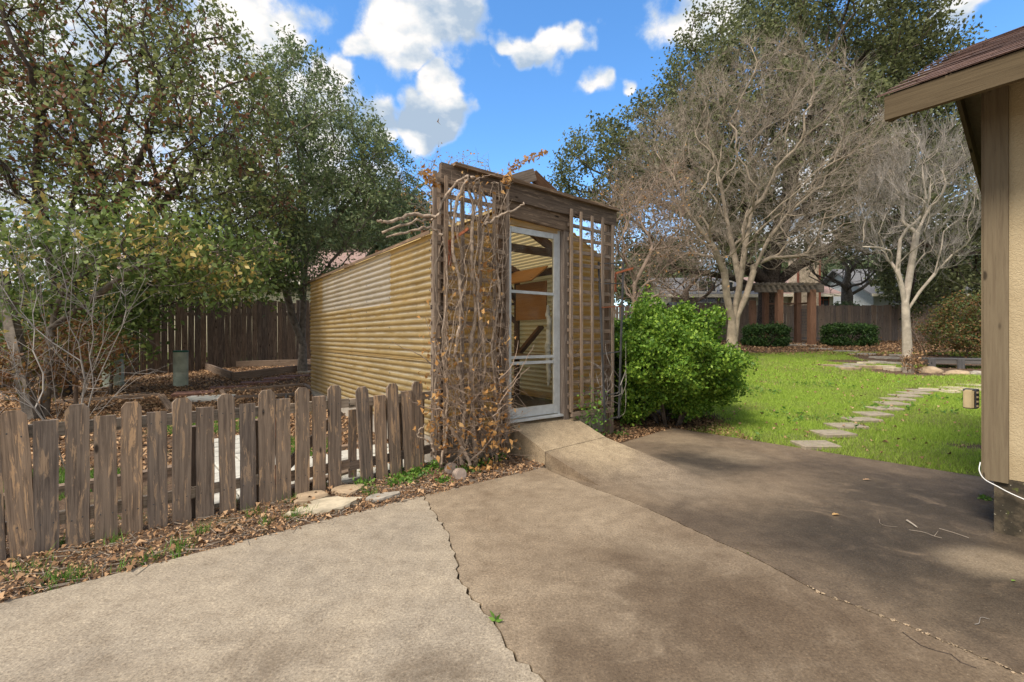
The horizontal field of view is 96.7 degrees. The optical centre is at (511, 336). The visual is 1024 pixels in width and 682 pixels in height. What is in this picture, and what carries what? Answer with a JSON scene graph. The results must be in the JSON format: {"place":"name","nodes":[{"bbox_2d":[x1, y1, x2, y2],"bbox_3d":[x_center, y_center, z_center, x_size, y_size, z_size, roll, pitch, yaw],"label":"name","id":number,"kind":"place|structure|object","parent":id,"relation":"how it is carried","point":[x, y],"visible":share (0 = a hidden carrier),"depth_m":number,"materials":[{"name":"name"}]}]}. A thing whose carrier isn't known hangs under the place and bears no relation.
{"place":"outdoors","nodes":[
{"label":"outdoors","id":0,"kind":"place"},
{"bbox_2d":[0,340,980,602],"bbox_3d":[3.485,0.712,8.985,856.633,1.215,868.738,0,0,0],"label":"ground","id":1,"kind":"structure","parent":0,"point":[208,536],"depth_m":3.59,"materials":[{"name":"brown soil"}]},
{"bbox_2d":[0,271,40,420],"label":"trunk","id":2,"kind":"object","parent":1,"relation":"on","point":[13,332],"visible":0.44,"depth_m":6.14,"materials":[{"name":"grey plant"}]},
{"bbox_2d":[0,309,152,404],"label":"dry shrub","id":3,"kind":"object","parent":1,"relation":"on","point":[85,351],"visible":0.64,"depth_m":6.47,"materials":[{"name":"brown plant"}]},
{"bbox_2d":[3,464,171,505],"bbox_3d":[-3.339,1.170,3.526,0.094,0.110,1.181,0,0,44],"label":"garden bed","id":4,"kind":"object","parent":1,"relation":"on","point":[62,485],"visible":0.08,"depth_m":3.65,"materials":[{"name":"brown wood"}]},
{"bbox_2d":[0,272,184,395],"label":"young shrub","id":5,"kind":"object","parent":1,"relation":"on","point":[143,317],"visible":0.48,"depth_m":7.80,"materials":[{"name":"green plant"}]},
{"bbox_2d":[0,161,185,471],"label":"bare shrub","id":6,"kind":"object","parent":1,"relation":"on","point":[85,385],"visible":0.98,"depth_m":3.89,"materials":[{"name":"brown plant"}]},
{"bbox_2d":[52,393,171,411],"bbox_3d":[-5.998,1.051,7.359,2.477,0.136,0.981,0,0,15],"label":"garden bed","id":7,"kind":"object","parent":1,"relation":"on","point":[165,401],"visible":0.66,"depth_m":7.46,"materials":[{"name":"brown wood"}]},
{"bbox_2d":[101,354,124,386],"bbox_3d":[-8.002,0.698,9.120,0.381,0.695,0.364,0,0,0],"label":"vent pipe","id":8,"kind":"object","parent":1,"relation":"on","point":[117,379],"visible":0.29,"depth_m":9.04,"materials":[{"name":"grey metal"}]},
{"bbox_2d":[0,389,275,562],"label":"picket fence","id":9,"kind":"object","parent":1,"relation":"on","point":[36,518],"visible":0.94,"depth_m":2.75,"materials":[{"name":"brown wood"}]},
{"bbox_2d":[275,385,349,501],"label":"picket gate","id":10,"kind":"structure","parent":9,"relation":"attached to","point":[286,460],"depth_m":3.43,"materials":[{"name":"brown wood"}]},
{"bbox_2d":[0,172,304,418],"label":"broadleaf shrub","id":11,"kind":"object","parent":1,"relation":"on","point":[185,258],"visible":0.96,"depth_m":5.92,"materials":[{"name":"green plant"}]},
{"bbox_2d":[0,221,306,384],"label":"evergreen shrub","id":12,"kind":"object","parent":1,"relation":"on","point":[182,298],"visible":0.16,"depth_m":8.78,"materials":[{"name":"green plant"}]},
{"bbox_2d":[0,296,310,387],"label":"board fence","id":13,"kind":"object","parent":1,"relation":"on","point":[234,335],"visible":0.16,"depth_m":11.99,"materials":[{"name":"brown wood"}]},
{"bbox_2d":[0,0,317,397],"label":"broadleaf tree","id":14,"kind":"object","parent":1,"relation":"on","point":[59,70],"visible":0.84,"depth_m":6.98,"materials":[{"name":"green plant"}]},
{"bbox_2d":[173,350,188,385],"bbox_3d":[-6.579,0.657,9.040,0.268,0.768,0.268,0,0,0],"label":"utility box","id":15,"kind":"object","parent":1,"relation":"on","point":[180,365],"visible":0.84,"depth_m":8.94,"materials":[{"name":"grey metal"}]},
{"bbox_2d":[0,478,377,593],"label":"grass tufts","id":16,"kind":"object","parent":1,"relation":"on","point":[177,553],"visible":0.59,"depth_m":2.49,"materials":[{"name":"green plant"}]},
{"bbox_2d":[3,417,375,518],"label":"yard weeds","id":17,"kind":"object","parent":1,"relation":"on","point":[62,477],"visible":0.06,"depth_m":4.09,"materials":[{"name":"green plant"}]},
{"bbox_2d":[0,362,420,471],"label":"leaf litter","id":18,"kind":"object","parent":1,"relation":"on","point":[147,386],"visible":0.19,"depth_m":8.06,"materials":[{"name":"brown plant"}]},
{"bbox_2d":[94,241,374,349],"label":"neighbour house","id":19,"kind":"structure","parent":1,"relation":"on","point":[343,258],"depth_m":19.63,"materials":[{"name":"beige"}]},
{"bbox_2d":[171,371,309,401],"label":"paving stone","id":20,"kind":"structure","parent":1,"relation":"on","point":[195,398],"depth_m":8.53,"materials":[{"name":"stone"}]},
{"bbox_2d":[205,359,310,379],"bbox_3d":[-6.276,0.808,11.766,2.404,0.340,3.172,0,0,-45],"label":"garden bed","id":21,"kind":"object","parent":1,"relation":"on","point":[228,374],"visible":0.52,"depth_m":10.96,"materials":[{"name":"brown wood"}]},
{"bbox_2d":[219,383,311,407],"bbox_3d":[-4.012,1.031,7.738,1.455,0.203,2.510,0,0,-37],"label":"garden bed","id":22,"kind":"object","parent":1,"relation":"on","point":[222,391],"visible":0.39,"depth_m":8.44,"materials":[{"name":"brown wood"}]},
{"bbox_2d":[0,454,546,602],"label":"leaf litter","id":23,"kind":"object","parent":1,"relation":"on","point":[183,537],"visible":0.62,"depth_m":2.75,"materials":[{"name":"brown plant"}]},
{"bbox_2d":[200,22,422,371],"bbox_3d":[-4.330,-2.922,10.410,4.546,7.735,4.243,0,0,0],"label":"narrow leaved tree","id":24,"kind":"object","parent":1,"relation":"on","point":[326,184],"visible":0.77,"depth_m":9.79,"materials":[{"name":"green plant"}]},
{"bbox_2d":[294,490,330,505],"bbox_3d":[-1.474,1.188,3.351,0.260,0.047,0.228,0,0,-34],"label":"flagstone","id":25,"kind":"object","parent":1,"relation":"on","point":[302,499],"visible":0.74,"depth_m":3.33,"materials":[{"name":"beige stone"}]},
{"bbox_2d":[214,435,428,508],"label":"garden path","id":26,"kind":"structure","parent":1,"relation":"on","point":[347,479],"depth_m":4.13,"materials":[{"name":"white stone"}]},
{"bbox_2d":[284,496,361,516],"bbox_3d":[-1.303,1.188,3.166,0.429,0.046,0.298,0,0,-68],"label":"flagstone","id":27,"kind":"object","parent":1,"relation":"on","point":[329,504],"visible":0.79,"depth_m":3.16,"materials":[{"name":"stone"}]},
{"bbox_2d":[291,440,374,494],"bbox_3d":[-1.603,1.171,4.153,0.487,0.108,1.591,0,0,-4],"label":"garden bed","id":28,"kind":"object","parent":1,"relation":"on","point":[344,447],"visible":0.09,"depth_m":3.80,"materials":[{"name":"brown wood"}]},
{"bbox_2d":[331,484,365,496],"bbox_3d":[-1.268,1.189,3.532,0.213,0.047,0.241,0,0,20],"label":"flagstone","id":29,"kind":"object","parent":1,"relation":"on","point":[343,490],"visible":0.89,"depth_m":3.48,"materials":[{"name":"beige stone"}]},
{"bbox_2d":[286,193,420,253],"bbox_3d":[-8.261,-3.588,24.095,7.937,8.595,6.626,0,0,0],"label":"tree","id":30,"kind":"object","parent":1,"relation":"on","point":[400,239],"visible":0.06,"depth_m":22.23,"materials":[{"name":"green plant"}]},
{"bbox_2d":[366,491,400,502],"bbox_3d":[-0.952,1.189,3.370,0.262,0.038,0.129,0,0,-34],"label":"flagstone","id":31,"kind":"object","parent":1,"relation":"on","point":[384,496],"visible":0.88,"depth_m":3.35,"materials":[{"name":"grey stone"}]},
{"bbox_2d":[348,381,431,482],"bbox_3d":[-1.027,0.817,3.941,0.784,0.835,0.110,0,0,-41],"label":"picket fence","id":32,"kind":"object","parent":1,"relation":"on","point":[399,416],"visible":0.97,"depth_m":3.85,"materials":[{"name":"brown wood"}]},
{"bbox_2d":[373,172,453,238],"bbox_3d":[-6.977,-4.934,30.164,7.902,11.288,7.370,0,0,0],"label":"tree","id":33,"kind":"object","parent":1,"relation":"on","point":[418,223],"visible":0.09,"depth_m":28.79,"materials":[{"name":"green plant"}]},
{"bbox_2d":[392,142,504,234],"bbox_3d":[-1.713,-2.296,13.001,3.599,6.319,3.308,0,0,24],"label":"bare tree","id":34,"kind":"object","parent":1,"relation":"on","point":[428,194],"visible":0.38,"depth_m":12.79,"materials":[{"name":"brown plant"}]},
{"bbox_2d":[444,463,457,474],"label":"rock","id":35,"kind":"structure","parent":1,"relation":"on","point":[452,468],"depth_m":3.97,"materials":[{"name":"grey stone"}]},
{"bbox_2d":[452,468,466,479],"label":"rock","id":36,"kind":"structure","parent":1,"relation":"on","point":[458,473],"depth_m":3.81,"materials":[{"name":"grey stone"}]},
{"bbox_2d":[376,119,547,470],"bbox_3d":[-0.363,-0.250,4.089,1.771,3.272,0.625,0,0,-35],"label":"dead vine","id":37,"kind":"object","parent":1,"relation":"on","point":[471,402],"visible":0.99,"depth_m":4.08,"materials":[{"name":"brown plant"}]},
{"bbox_2d":[307,162,619,468],"bbox_3d":[-1.177,-0.226,6.741,2.504,3.251,5.051,0,0,-36],"label":"greenhouse","id":38,"kind":"object","parent":1,"relation":"on","point":[365,311],"visible":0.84,"depth_m":5.03,"materials":[{"name":"plastic"}]},
{"bbox_2d":[448,227,468,265],"bbox_3d":[-0.470,-0.786,3.987,0.240,0.315,0.035,0,0,42],"label":"plant hook","id":39,"kind":"object","parent":38,"relation":"attached to","point":[458,235],"visible":0.74,"depth_m":4.05,"materials":[{"name":"metal"}]},
{"bbox_2d":[509,226,559,418],"bbox_3d":[0.226,-0.150,4.847,0.723,2.040,0.050,0,0,-36],"label":"storm door","id":40,"kind":"structure","parent":38,"relation":"in","point":[554,407],"depth_m":4.99,"materials":[{"name":"metal"}]},
{"bbox_2d":[545,305,551,384],"bbox_3d":[0.404,0.099,5.066,0.083,0.894,0.085,0,0,0],"label":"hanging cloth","id":41,"kind":"object","parent":38,"relation":"hanging from","point":[548,339],"visible":0.94,"depth_m":5.05,"materials":[{"name":"beige fabric"}]},
{"bbox_2d":[597,262,623,421],"bbox_3d":[1.185,0.040,5.275,0.355,1.852,0.179,0,0,-18],"label":"metal trellis","id":42,"kind":"object","parent":38,"relation":"attached to","point":[601,337],"visible":0.98,"depth_m":5.27,"materials":[{"name":"metal"}]},
{"bbox_2d":[614,267,632,291],"bbox_3d":[1.320,-0.671,5.365,0.220,0.285,0.032,0,0,21],"label":"plant hook","id":43,"kind":"object","parent":38,"relation":"attached to","point":[616,273],"visible":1,"depth_m":5.39,"materials":[{"name":"metal"}]},
{"bbox_2d":[351,427,631,487],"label":"weeds","id":44,"kind":"object","parent":1,"relation":"on","point":[417,471],"visible":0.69,"depth_m":3.86,"materials":[{"name":"green plant"}]},
{"bbox_2d":[573,345,625,435],"bbox_3d":[0.978,0.614,5.184,0.730,1.230,0.422,0,0,0],"label":"creeper","id":45,"kind":"object","parent":1,"relation":"on","point":[594,407],"visible":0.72,"depth_m":5.18,"materials":[{"name":"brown plant"}]},
{"bbox_2d":[613,313,649,418],"bbox_3d":[1.614,0.419,6.371,0.950,1.612,0.900,0,0,-25],"label":"side bush","id":46,"kind":"object","parent":1,"relation":"on","point":[617,383],"visible":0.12,"depth_m":6.10,"materials":[{"name":"green plant"}]},
{"bbox_2d":[577,143,730,313],"bbox_3d":[2.678,-1.405,9.201,3.136,4.748,2.820,0,0,26],"label":"crape myrtle","id":47,"kind":"object","parent":1,"relation":"on","point":[635,278],"visible":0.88,"depth_m":9.00,"materials":[{"name":"brown plant"}]},
{"bbox_2d":[614,229,704,306],"bbox_3d":[12.150,-4.553,40.168,9.441,9.433,9.150,0,0,0],"label":"tree","id":48,"kind":"object","parent":1,"relation":"on","point":[629,300],"visible":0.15,"depth_m":38.51,"materials":[{"name":"green plant"}]},
{"bbox_2d":[600,412,751,442],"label":"leaf litter","id":49,"kind":"object","parent":1,"relation":"on","point":[659,425],"visible":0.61,"depth_m":5.88,"materials":[{"name":"brown plant"}]},
{"bbox_2d":[666,302,696,310],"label":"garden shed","id":50,"kind":"structure","parent":1,"relation":"on","point":[672,303],"depth_m":25.04,"materials":[{"name":"grey"}]},
{"bbox_2d":[632,248,733,304],"bbox_3d":[9.819,-2.808,25.160,7.172,6.130,5.119,0,0,-28],"label":"bare tree","id":51,"kind":"object","parent":1,"relation":"on","point":[710,289],"visible":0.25,"depth_m":24.88,"materials":[{"name":"brown plant"}]},
{"bbox_2d":[613,284,759,428],"bbox_3d":[2.103,0.251,6.130,2.350,1.979,2.185,0,0,0],"label":"bush","id":52,"kind":"object","parent":1,"relation":"on","point":[694,345],"visible":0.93,"depth_m":5.67,"materials":[{"name":"green plant"}]},
{"bbox_2d":[639,278,757,337],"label":"neighbour house","id":53,"kind":"structure","parent":1,"relation":"on","point":[712,297],"depth_m":28.00,"materials":[{"name":"beige stone"}]},
{"bbox_2d":[697,281,716,302],"bbox_3d":[11.965,-2.739,27.954,1.170,1.364,0.132,0,0,0],"label":"window","id":54,"kind":"structure","parent":53,"relation":"in","point":[708,299],"depth_m":27.91,"materials":[{"name":"grey glass"}]},
{"bbox_2d":[720,281,733,302],"bbox_3d":[13.208,-2.739,27.954,0.782,1.364,0.132,0,0,0],"label":"window","id":55,"kind":"structure","parent":53,"relation":"in","point":[730,282],"depth_m":27.92,"materials":[{"name":"grey glass"}]},
{"bbox_2d":[593,7,934,351],"bbox_3d":[6.789,-4.011,12.880,9.131,9.473,6.707,0,0,0],"label":"crape myrtle","id":56,"kind":"object","parent":1,"relation":"on","point":[734,310],"visible":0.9,"depth_m":12.47,"materials":[{"name":"beige plant"}]},
{"bbox_2d":[738,321,793,346],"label":"clipped hedge","id":57,"kind":"object","parent":1,"relation":"on","point":[777,330],"visible":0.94,"depth_m":17.03,"materials":[{"name":"green plant"}]},
{"bbox_2d":[538,0,996,340],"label":"live oak","id":58,"kind":"object","parent":1,"relation":"on","point":[900,53],"visible":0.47,"depth_m":17.99,"materials":[{"name":"green plant"}]},
{"bbox_2d":[725,241,825,279],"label":"tree","id":59,"kind":"object","parent":1,"relation":"on","point":[783,265],"visible":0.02,"depth_m":44.11,"materials":[{"name":"green plant"}]},
{"bbox_2d":[712,254,840,337],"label":"neighbour house","id":60,"kind":"structure","parent":1,"relation":"on","point":[824,299],"depth_m":31.43,"materials":[{"name":"beige"}]},
{"bbox_2d":[821,297,828,305],"bbox_3d":[21.802,-2.575,31.954,0.915,0.959,0.132,0,0,0],"label":"window","id":61,"kind":"structure","parent":60,"relation":"in","point":[824,300],"depth_m":31.91,"materials":[{"name":"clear glass"}]},
{"bbox_2d":[614,305,980,340],"bbox_3d":[15.800,-0.688,23.220,22.409,1.915,0.063,0,0,1],"label":"board fence","id":62,"kind":"object","parent":1,"relation":"on","point":[885,318],"visible":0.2,"depth_m":23.17,"materials":[{"name":"brown wood"}]},
{"bbox_2d":[787,342,815,345],"bbox_3d":[11.739,0.479,18.800,3.189,0.442,2.400,0,0,0],"label":"pergola pad","id":63,"kind":"object","parent":1,"relation":"on","point":[796,344],"visible":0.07,"depth_m":17.93,"materials":[{"name":"grey stone"}]},
{"bbox_2d":[720,282,823,344],"bbox_3d":[12.202,-0.959,19.073,5.936,2.621,2.955,0,0,0],"label":"pergola","id":64,"kind":"object","parent":63,"relation":"on","point":[796,288],"visible":0.83,"depth_m":17.92,"materials":[{"name":"brown wood"}]},
{"bbox_2d":[667,359,979,463],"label":"leaf litter","id":65,"kind":"object","parent":1,"relation":"on","point":[885,440],"visible":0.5,"depth_m":6.83,"materials":[{"name":"brown plant"}]},
{"bbox_2d":[667,350,980,387],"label":"lawn grass","id":66,"kind":"structure","parent":1,"relation":"on","point":[782,363],"depth_m":9.91,"materials":[{"name":"green plant"}]},
{"bbox_2d":[685,386,980,473],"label":"lawn grass","id":67,"kind":"structure","parent":1,"relation":"on","point":[905,449],"depth_m":5.90,"materials":[{"name":"green plant"}]},
{"bbox_2d":[796,228,895,304],"bbox_3d":[19.134,-3.155,26.031,5.324,6.779,4.807,0,0,0],"label":"bare tree","id":68,"kind":"object","parent":1,"relation":"on","point":[846,286],"visible":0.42,"depth_m":25.80,"materials":[{"name":"brown plant"}]},
{"bbox_2d":[832,300,861,309],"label":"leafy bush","id":69,"kind":"object","parent":1,"relation":"on","point":[842,302],"visible":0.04,"depth_m":24.76,"materials":[{"name":"green plant"}]},
{"bbox_2d":[818,321,881,346],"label":"clipped hedge","id":70,"kind":"object","parent":1,"relation":"on","point":[867,330],"visible":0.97,"depth_m":17.23,"materials":[{"name":"green plant"}]},
{"bbox_2d":[721,340,980,355],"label":"leaf litter","id":71,"kind":"object","parent":1,"relation":"on","point":[883,343],"visible":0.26,"depth_m":16.09,"materials":[{"name":"brown plant"}]},
{"bbox_2d":[811,348,901,370],"bbox_3d":[10.167,0.805,13.170,2.758,0.790,6.505,0,0,33],"label":"flagstone patch","id":72,"kind":"object","parent":1,"relation":"on","point":[849,366],"visible":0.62,"depth_m":11.55,"materials":[{"name":"grey stone"}]},
{"bbox_2d":[733,381,980,438],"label":"lawn weeds","id":73,"kind":"object","parent":1,"relation":"on","point":[875,404],"visible":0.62,"depth_m":6.60,"materials":[{"name":"green plant"}]},
{"bbox_2d":[821,248,905,272],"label":"tree","id":74,"kind":"object","parent":1,"relation":"on","point":[870,264],"visible":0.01,"depth_m":43.92,"materials":[{"name":"green plant"}]},
{"bbox_2d":[790,383,980,450],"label":"stepping path","id":75,"kind":"structure","parent":1,"relation":"on","point":[806,444],"depth_m":6.06,"materials":[{"name":"beige stone"}]},
{"bbox_2d":[812,359,978,447],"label":"leaf litter","id":76,"kind":"object","parent":1,"relation":"on","point":[915,373],"visible":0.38,"depth_m":10.83,"materials":[{"name":"brown plant"}]},
{"bbox_2d":[823,269,969,332],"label":"neighbour house","id":77,"kind":"structure","parent":1,"relation":"on","point":[868,295],"depth_m":34.31,"materials":[{"name":"grey"}]},
{"bbox_2d":[836,106,980,372],"bbox_3d":[9.252,-2.217,10.446,2.926,6.201,2.954,0,0,0],"label":"crape myrtle","id":78,"kind":"object","parent":1,"relation":"on","point":[905,286],"visible":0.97,"depth_m":10.40,"materials":[{"name":"grey plant"}]},
{"bbox_2d":[900,348,928,373],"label":"basal shoots","id":79,"kind":"object","parent":1,"relation":"on","point":[915,361],"visible":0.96,"depth_m":10.33,"materials":[{"name":"brown plant"}]},
{"bbox_2d":[880,308,955,356],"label":"dry stalks","id":80,"kind":"object","parent":1,"relation":"on","point":[922,341],"visible":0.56,"depth_m":14.38,"materials":[{"name":"brown plant"}]},
{"bbox_2d":[863,107,980,305],"bbox_3d":[26.360,-6.597,27.291,9.264,13.743,10.332,0,0,0],"label":"evergreen tree","id":81,"kind":"object","parent":1,"relation":"on","point":[893,284],"visible":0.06,"depth_m":27.20,"materials":[{"name":"green plant"}]},
{"bbox_2d":[873,246,980,284],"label":"tree","id":82,"kind":"object","parent":1,"relation":"on","point":[950,261],"visible":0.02,"depth_m":34.08,"materials":[{"name":"green plant"}]},
{"bbox_2d":[917,366,943,373],"bbox_3d":[9.659,0.817,10.498,0.528,0.269,0.320,0,0,0],"label":"boulder","id":83,"kind":"object","parent":1,"relation":"on","point":[929,369],"visible":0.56,"depth_m":10.42,"materials":[{"name":"beige stone"}]},
{"bbox_2d":[913,289,980,357],"bbox_3d":[13.299,-0.271,13.374,2.172,2.369,2.078,0,0,0],"label":"nandina shrub","id":84,"kind":"object","parent":1,"relation":"on","point":[970,328],"visible":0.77,"depth_m":13.35,"materials":[{"name":"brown plant"}]},
{"bbox_2d":[914,357,980,368],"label":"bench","id":85,"kind":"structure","parent":1,"relation":"on","point":[959,362],"depth_m":11.22,"materials":[{"name":"grey wood"}]},
{"bbox_2d":[943,370,969,374],"bbox_3d":[9.990,0.842,10.226,0.434,0.187,0.443,0,0,45],"label":"boulder","id":86,"kind":"object","parent":1,"relation":"on","point":[956,372],"visible":0.56,"depth_m":10.14,"materials":[{"name":"beige stone"}]},
{"bbox_2d":[970,371,980,375],"bbox_3d":[10.332,0.849,10.136,0.347,0.188,0.292,0,0,0],"label":"boulder","id":87,"kind":"object","parent":1,"relation":"on","point":[976,372],"visible":0.34,"depth_m":10.04,"materials":[{"name":"grey stone"}]},
{"bbox_2d":[0,428,1023,681],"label":"patio","id":88,"kind":"structure","parent":0,"point":[566,576],"depth_m":2.14,"materials":[{"name":"concrete"}]},
{"bbox_2d":[489,611,502,621],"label":"seedling","id":89,"kind":"object","parent":88,"relation":"on","point":[492,618],"visible":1,"depth_m":1.92,"materials":[{"name":"green plant"}]},
{"bbox_2d":[508,414,700,485],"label":"concrete ramp","id":90,"kind":"structure","parent":88,"relation":"on","point":[574,447],"depth_m":4.25,"materials":[{"name":"beige concrete"}]},
{"bbox_2d":[807,585,1023,674],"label":"concrete crumbs","id":91,"kind":"object","parent":88,"relation":"on","point":[927,633],"visible":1,"depth_m":1.83,"materials":[{"name":"beige concrete"}]},
{"bbox_2d":[877,26,1023,538],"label":"stucco building","id":92,"kind":"structure","parent":88,"relation":"on","point":[981,83],"depth_m":2.75,"materials":[{"name":"brown paint"}]},
{"bbox_2d":[963,388,978,408],"bbox_3d":[3.095,0.419,3.070,0.124,0.130,0.076,0,0,-36],"label":"outlet box","id":93,"kind":"object","parent":92,"relation":"attached to","point":[970,398],"visible":1,"depth_m":3.04,"materials":[{"name":"beige plastic"}]},
{"bbox_2d":[979,462,1023,499],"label":"white cable","id":94,"kind":"object","parent":92,"relation":"attached to","point":[994,484],"visible":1,"depth_m":2.77,"materials":[{"name":"white plastic"}]},
{"bbox_2d":[0,0,1023,322],"label":"sky","id":95,"kind":"structure","parent":0,"point":[506,79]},
{"bbox_2d":[800,247,863,276],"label":"tree","id":96,"kind":"object","parent":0,"point":[830,265],"visible":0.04,"depth_m":48.46,"materials":[{"name":"green plant"}]},
{"bbox_2d":[977,494,992,500],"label":"seedling","id":97,"kind":"object","parent":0,"point":[982,496],"visible":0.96,"depth_m":3.35,"materials":[{"name":"green plant"}]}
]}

